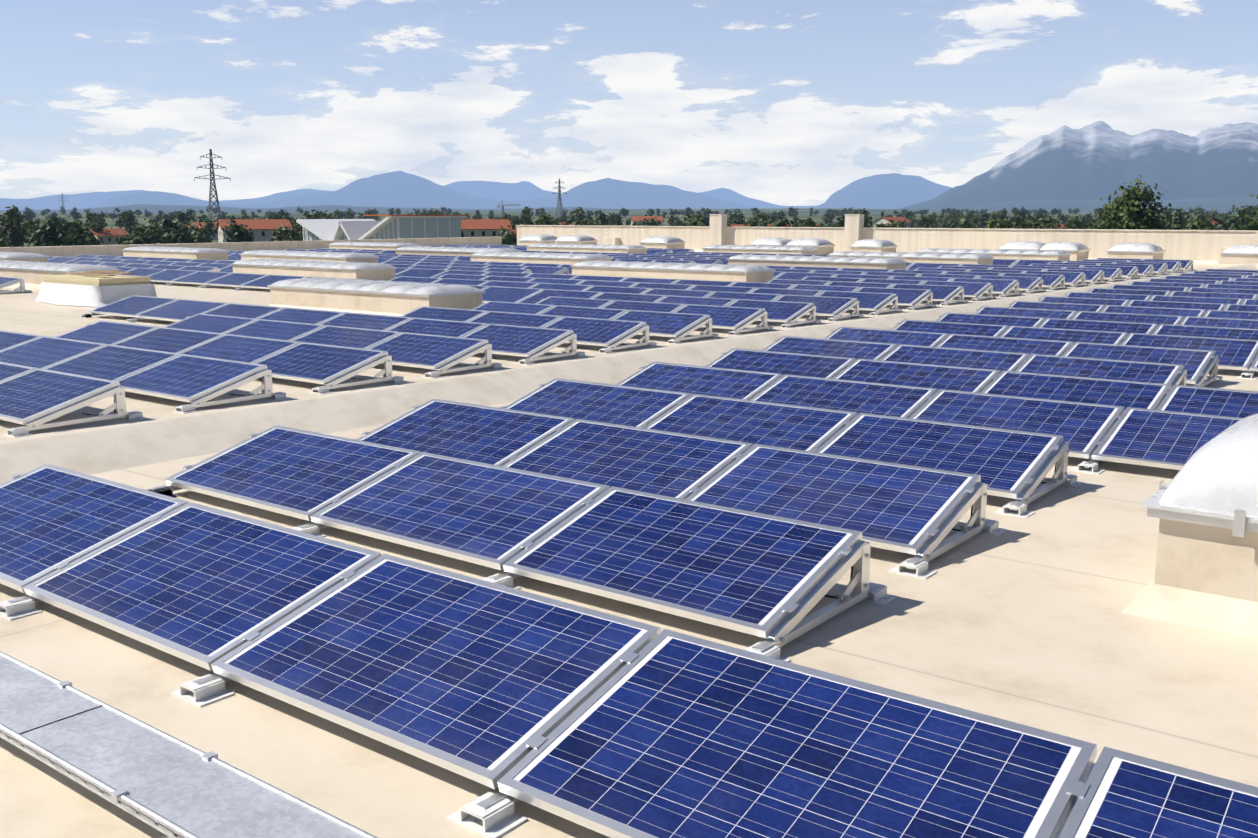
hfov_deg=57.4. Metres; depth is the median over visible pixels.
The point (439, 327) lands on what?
solar panel
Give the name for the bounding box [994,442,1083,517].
mounting bracket
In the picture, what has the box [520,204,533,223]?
tree
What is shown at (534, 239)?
dome
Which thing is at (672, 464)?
solar panel
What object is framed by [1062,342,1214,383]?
solar panel
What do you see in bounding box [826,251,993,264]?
skylight
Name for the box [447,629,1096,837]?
solar panel
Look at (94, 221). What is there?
tree
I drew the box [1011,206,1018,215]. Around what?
tree
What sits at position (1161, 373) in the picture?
solar panel
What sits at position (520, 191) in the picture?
hills
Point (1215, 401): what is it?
solar panel
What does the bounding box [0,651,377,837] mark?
cable tray
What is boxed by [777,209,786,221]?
tree
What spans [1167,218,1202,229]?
tree
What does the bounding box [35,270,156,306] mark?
skylight
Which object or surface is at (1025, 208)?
tree
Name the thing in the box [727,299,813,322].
solar panel
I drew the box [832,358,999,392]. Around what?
solar panel
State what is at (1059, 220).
tree
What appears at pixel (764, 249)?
skylight
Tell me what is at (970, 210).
tree
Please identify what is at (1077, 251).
dome
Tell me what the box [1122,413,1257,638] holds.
skylight
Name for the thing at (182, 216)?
tree
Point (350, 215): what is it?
tree
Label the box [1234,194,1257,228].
tree
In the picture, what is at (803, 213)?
ground
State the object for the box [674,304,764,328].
solar panel
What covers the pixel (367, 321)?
solar panel
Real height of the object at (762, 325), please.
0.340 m
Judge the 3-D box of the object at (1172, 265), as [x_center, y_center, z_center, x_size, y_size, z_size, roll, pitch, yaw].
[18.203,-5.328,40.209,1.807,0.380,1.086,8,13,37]
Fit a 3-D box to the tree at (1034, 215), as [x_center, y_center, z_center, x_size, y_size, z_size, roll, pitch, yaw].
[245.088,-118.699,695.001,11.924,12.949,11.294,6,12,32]
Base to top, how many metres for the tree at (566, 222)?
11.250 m
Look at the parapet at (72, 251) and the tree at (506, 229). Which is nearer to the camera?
the parapet at (72, 251)
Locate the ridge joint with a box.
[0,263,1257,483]
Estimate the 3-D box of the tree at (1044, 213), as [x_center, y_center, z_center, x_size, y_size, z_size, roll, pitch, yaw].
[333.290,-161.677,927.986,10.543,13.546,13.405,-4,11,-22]
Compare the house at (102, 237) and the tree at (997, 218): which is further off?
the tree at (997, 218)
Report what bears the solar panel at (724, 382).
on the roof
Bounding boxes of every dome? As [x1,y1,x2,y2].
[518,234,556,244]
[554,235,598,244]
[638,236,685,248]
[748,238,791,245]
[785,238,834,254]
[849,239,897,252]
[998,241,1045,250]
[1039,242,1090,260]
[1106,243,1165,258]
[1218,244,1257,267]
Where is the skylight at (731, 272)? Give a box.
[570,260,775,282]
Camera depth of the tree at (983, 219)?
807.50 m
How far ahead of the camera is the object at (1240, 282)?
28.16 m
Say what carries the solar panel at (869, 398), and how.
on the roof
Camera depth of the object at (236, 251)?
51.40 m
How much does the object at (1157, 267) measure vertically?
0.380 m
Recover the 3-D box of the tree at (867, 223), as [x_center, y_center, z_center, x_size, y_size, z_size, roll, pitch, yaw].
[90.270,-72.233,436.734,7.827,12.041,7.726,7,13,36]
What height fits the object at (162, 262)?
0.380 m
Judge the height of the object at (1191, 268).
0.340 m
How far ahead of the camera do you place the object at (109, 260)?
42.24 m
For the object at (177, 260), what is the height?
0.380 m
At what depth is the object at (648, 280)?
29.44 m
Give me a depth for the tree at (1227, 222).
289.90 m
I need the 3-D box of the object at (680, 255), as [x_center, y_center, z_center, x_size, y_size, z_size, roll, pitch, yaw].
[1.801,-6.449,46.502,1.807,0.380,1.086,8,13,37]
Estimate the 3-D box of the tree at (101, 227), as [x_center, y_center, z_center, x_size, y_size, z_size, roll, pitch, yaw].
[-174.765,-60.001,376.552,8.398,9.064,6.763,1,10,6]
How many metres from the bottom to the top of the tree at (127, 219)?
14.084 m
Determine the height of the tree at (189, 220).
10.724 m
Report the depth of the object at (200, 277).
32.49 m
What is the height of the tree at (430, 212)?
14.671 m
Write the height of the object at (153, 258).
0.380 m
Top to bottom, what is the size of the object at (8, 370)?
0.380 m
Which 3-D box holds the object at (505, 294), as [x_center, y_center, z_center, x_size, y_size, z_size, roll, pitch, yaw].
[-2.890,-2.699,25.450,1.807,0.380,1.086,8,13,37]
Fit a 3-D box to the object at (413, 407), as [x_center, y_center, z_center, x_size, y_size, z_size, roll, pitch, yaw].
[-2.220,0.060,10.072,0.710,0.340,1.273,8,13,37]
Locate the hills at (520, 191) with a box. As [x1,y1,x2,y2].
[0,181,815,209]
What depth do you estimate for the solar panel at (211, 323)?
18.29 m
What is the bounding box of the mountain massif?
[898,121,1257,209]
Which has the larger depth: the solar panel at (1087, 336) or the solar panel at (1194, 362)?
the solar panel at (1087, 336)
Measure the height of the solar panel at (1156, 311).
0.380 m
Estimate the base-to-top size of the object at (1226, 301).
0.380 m
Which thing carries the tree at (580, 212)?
on the ground
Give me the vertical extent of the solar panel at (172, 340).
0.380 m
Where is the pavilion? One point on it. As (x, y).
(413, 226)
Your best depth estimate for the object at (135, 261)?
41.24 m
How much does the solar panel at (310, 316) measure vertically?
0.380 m
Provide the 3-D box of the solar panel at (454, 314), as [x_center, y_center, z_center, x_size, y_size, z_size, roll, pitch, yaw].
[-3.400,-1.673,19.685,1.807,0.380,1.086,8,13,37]
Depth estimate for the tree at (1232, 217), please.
333.99 m
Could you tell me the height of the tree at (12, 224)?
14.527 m
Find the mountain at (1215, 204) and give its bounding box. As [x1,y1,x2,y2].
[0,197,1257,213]
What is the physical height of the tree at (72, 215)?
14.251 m
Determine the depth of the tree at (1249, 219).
165.93 m
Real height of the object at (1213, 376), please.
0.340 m
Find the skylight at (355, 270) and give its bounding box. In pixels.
[230,259,396,280]
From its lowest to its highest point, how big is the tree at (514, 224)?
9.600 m
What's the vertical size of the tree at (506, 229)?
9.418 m
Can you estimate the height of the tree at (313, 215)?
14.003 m
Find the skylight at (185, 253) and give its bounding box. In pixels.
[122,246,228,259]
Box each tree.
[0,216,10,241]
[0,238,10,246]
[1,203,31,246]
[7,221,31,245]
[19,215,54,244]
[23,205,32,211]
[23,212,34,219]
[28,231,50,246]
[33,217,76,245]
[45,213,54,221]
[49,222,90,245]
[52,214,67,223]
[65,211,79,220]
[68,219,84,232]
[70,221,84,229]
[83,210,97,227]
[84,222,109,233]
[85,215,106,226]
[90,219,102,226]
[96,212,107,225]
[106,210,117,218]
[113,213,131,227]
[115,222,162,244]
[117,209,134,229]
[124,221,178,244]
[130,219,148,232]
[133,208,142,214]
[145,211,152,218]
[148,215,166,226]
[155,218,182,231]
[158,217,210,243]
[167,214,179,221]
[171,218,206,239]
[176,208,187,221]
[186,207,197,218]
[203,219,215,238]
[224,225,257,241]
[225,216,253,241]
[238,214,250,218]
[268,213,296,232]
[268,227,302,241]
[277,208,286,216]
[293,212,311,220]
[297,210,320,240]
[320,210,332,218]
[338,213,346,218]
[345,211,355,218]
[357,212,371,218]
[360,209,378,218]
[370,207,378,213]
[388,208,394,214]
[428,207,438,214]
[477,214,513,229]
[495,223,516,244]
[501,210,523,224]
[501,234,516,244]
[511,220,519,228]
[516,219,557,232]
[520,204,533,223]
[520,219,541,224]
[536,211,553,222]
[539,213,552,224]
[556,216,577,224]
[559,213,591,224]
[572,217,586,224]
[574,206,588,219]
[594,211,613,225]
[612,213,622,225]
[618,208,626,217]
[625,217,630,225]
[636,214,661,225]
[647,221,665,225]
[666,213,680,223]
[672,220,681,225]
[682,214,703,225]
[685,208,690,216]
[685,220,709,225]
[696,212,709,225]
[700,206,710,216]
[728,212,744,224]
[742,216,753,223]
[747,219,770,226]
[752,207,758,215]
[754,211,766,222]
[760,209,775,223]
[765,213,775,223]
[772,216,792,226]
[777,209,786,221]
[786,207,798,217]
[790,213,797,223]
[800,220,820,226]
[811,215,825,226]
[823,213,833,225]
[827,209,833,215]
[833,214,844,226]
[834,209,841,218]
[840,207,848,213]
[859,207,869,221]
[860,213,875,227]
[877,222,907,227]
[892,220,904,227]
[902,207,913,216]
[902,214,918,227]
[914,215,939,227]
[934,214,946,225]
[937,213,976,227]
[940,215,950,222]
[951,208,957,215]
[956,208,963,215]
[963,207,975,216]
[964,212,973,221]
[970,217,982,227]
[978,211,989,227]
[985,214,1002,223]
[989,211,1005,223]
[994,216,1029,228]
[996,210,1011,220]
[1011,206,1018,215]
[1017,210,1026,220]
[1019,205,1029,213]
[1024,216,1039,228]
[1025,212,1042,219]
[1031,217,1055,228]
[1038,210,1049,222]
[1042,212,1078,228]
[1042,214,1053,221]
[1064,211,1090,228]
[1078,193,1152,228]
[1080,219,1091,228]
[1084,213,1093,221]
[1096,175,1180,229]
[1159,212,1170,220]
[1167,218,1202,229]
[1168,205,1189,227]
[1177,216,1210,229]
[1179,206,1192,219]
[1190,211,1206,221]
[1192,205,1204,212]
[1197,221,1219,229]
[1204,208,1219,218]
[1207,211,1220,219]
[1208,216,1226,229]
[1217,209,1232,218]
[1219,217,1240,227]
[1219,225,1231,229]
[1221,215,1248,229]
[1230,212,1241,221]
[1232,209,1257,229]
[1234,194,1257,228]
[1235,206,1253,219]
[1236,215,1257,229]
[1244,206,1255,212]
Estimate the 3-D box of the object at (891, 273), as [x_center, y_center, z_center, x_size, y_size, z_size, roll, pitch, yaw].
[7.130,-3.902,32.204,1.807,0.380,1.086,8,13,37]
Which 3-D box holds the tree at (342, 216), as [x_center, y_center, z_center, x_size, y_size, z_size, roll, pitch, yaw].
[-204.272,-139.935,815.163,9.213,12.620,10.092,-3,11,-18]
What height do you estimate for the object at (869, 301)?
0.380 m
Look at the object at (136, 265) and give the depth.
37.95 m
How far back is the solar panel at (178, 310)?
21.45 m
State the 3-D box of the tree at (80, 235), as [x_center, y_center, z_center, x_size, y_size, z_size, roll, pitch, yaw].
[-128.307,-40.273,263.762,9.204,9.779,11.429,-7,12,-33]
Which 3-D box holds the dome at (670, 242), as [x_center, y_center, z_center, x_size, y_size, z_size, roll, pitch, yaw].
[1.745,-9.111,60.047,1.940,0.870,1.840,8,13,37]
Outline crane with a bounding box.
[497,201,519,216]
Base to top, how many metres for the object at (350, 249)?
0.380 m
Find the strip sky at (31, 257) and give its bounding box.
[0,252,48,261]
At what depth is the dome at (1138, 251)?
45.37 m
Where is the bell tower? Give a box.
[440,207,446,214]
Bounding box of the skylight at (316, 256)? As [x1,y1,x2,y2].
[239,250,378,262]
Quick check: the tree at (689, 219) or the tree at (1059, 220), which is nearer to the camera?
the tree at (1059, 220)
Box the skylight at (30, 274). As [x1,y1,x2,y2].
[0,260,120,288]
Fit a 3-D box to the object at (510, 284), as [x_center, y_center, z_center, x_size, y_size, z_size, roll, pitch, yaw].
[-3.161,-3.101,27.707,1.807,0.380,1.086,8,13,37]
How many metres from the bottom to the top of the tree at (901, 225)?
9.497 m
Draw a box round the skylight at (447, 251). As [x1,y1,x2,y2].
[395,246,522,255]
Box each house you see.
[84,227,128,245]
[176,222,217,239]
[216,218,292,242]
[461,218,510,236]
[630,216,662,225]
[730,223,793,226]
[874,216,910,227]
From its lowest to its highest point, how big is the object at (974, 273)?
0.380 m
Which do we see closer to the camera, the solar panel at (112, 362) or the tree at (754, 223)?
the solar panel at (112, 362)
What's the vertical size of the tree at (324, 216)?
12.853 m
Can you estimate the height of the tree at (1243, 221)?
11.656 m
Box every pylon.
[194,149,230,221]
[552,179,566,219]
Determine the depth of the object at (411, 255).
46.73 m
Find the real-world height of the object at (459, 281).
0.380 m
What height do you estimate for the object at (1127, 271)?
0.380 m
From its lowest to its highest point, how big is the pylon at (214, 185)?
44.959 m
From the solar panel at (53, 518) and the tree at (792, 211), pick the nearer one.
the solar panel at (53, 518)
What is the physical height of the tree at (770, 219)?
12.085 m
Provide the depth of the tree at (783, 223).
285.29 m
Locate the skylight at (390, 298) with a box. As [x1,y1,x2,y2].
[267,278,484,315]
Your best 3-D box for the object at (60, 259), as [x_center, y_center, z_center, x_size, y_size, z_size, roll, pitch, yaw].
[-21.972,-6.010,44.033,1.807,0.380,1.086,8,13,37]
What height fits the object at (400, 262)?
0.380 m
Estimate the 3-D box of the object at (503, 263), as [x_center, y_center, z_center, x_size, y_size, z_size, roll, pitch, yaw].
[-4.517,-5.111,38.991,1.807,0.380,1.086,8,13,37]
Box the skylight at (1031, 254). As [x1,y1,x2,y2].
[915,248,1070,260]
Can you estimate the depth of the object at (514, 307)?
21.10 m
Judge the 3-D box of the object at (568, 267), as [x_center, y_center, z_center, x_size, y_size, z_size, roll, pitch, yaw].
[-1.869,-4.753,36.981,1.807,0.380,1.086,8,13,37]
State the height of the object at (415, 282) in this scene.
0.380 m
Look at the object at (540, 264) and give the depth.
38.27 m
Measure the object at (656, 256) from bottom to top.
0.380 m
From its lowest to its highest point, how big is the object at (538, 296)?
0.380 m
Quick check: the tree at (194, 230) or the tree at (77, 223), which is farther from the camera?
the tree at (77, 223)
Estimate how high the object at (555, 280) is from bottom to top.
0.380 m
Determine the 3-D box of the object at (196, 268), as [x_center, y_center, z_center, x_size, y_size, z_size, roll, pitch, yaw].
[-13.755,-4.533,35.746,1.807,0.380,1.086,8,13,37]
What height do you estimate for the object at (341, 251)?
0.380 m
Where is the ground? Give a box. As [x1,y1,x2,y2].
[0,208,1254,246]
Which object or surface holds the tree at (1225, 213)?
on the ground
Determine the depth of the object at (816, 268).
35.69 m
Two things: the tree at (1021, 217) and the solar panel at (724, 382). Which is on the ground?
the tree at (1021, 217)
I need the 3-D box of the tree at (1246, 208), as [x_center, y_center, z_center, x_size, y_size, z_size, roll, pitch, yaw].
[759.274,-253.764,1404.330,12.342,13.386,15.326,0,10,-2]
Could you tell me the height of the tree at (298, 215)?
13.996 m
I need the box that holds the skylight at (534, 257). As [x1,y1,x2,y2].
[469,251,612,264]
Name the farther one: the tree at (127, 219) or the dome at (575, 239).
the tree at (127, 219)
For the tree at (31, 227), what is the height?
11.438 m
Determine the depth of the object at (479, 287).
26.52 m
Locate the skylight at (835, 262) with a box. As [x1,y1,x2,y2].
[726,254,907,269]
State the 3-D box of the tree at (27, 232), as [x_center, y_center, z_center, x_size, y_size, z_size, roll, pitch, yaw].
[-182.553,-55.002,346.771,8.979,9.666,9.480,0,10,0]
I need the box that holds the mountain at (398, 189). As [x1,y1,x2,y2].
[18,171,951,209]
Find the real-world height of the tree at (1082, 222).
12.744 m
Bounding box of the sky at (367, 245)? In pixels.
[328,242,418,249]
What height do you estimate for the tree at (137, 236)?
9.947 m
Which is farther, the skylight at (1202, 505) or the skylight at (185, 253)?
the skylight at (185, 253)
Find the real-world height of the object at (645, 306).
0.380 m
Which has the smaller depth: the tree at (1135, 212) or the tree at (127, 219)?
the tree at (1135, 212)
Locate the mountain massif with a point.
(1099, 160)
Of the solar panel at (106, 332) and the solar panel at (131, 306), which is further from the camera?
the solar panel at (131, 306)
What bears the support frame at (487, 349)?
on the roof
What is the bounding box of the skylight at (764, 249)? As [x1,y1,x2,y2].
[702,245,818,254]
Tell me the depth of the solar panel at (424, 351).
15.08 m
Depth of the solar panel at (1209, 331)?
16.66 m
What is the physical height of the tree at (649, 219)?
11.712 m
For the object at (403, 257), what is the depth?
44.54 m
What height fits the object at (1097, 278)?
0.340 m
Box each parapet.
[0,237,501,256]
[515,214,1257,264]
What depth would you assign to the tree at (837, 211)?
1409.13 m
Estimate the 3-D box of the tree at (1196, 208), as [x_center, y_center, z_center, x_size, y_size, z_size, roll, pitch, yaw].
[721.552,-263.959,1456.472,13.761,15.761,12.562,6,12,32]
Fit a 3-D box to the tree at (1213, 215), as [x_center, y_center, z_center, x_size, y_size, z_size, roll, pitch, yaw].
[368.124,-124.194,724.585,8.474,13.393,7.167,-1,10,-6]
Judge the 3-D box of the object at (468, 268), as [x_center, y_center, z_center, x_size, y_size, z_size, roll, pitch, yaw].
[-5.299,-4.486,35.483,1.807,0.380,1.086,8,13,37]
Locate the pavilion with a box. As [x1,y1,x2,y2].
[296,215,467,240]
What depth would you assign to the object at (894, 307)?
23.60 m
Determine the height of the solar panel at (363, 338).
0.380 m
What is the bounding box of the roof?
[0,264,1257,837]
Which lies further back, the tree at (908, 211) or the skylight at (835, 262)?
the tree at (908, 211)
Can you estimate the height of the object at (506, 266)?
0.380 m
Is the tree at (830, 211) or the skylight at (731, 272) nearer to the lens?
the skylight at (731, 272)
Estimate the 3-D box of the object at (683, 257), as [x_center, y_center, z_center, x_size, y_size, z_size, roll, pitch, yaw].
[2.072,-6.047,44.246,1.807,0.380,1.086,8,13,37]
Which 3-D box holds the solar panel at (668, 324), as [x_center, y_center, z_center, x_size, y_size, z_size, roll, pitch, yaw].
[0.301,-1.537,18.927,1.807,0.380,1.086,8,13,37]
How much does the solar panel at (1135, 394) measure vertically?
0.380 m

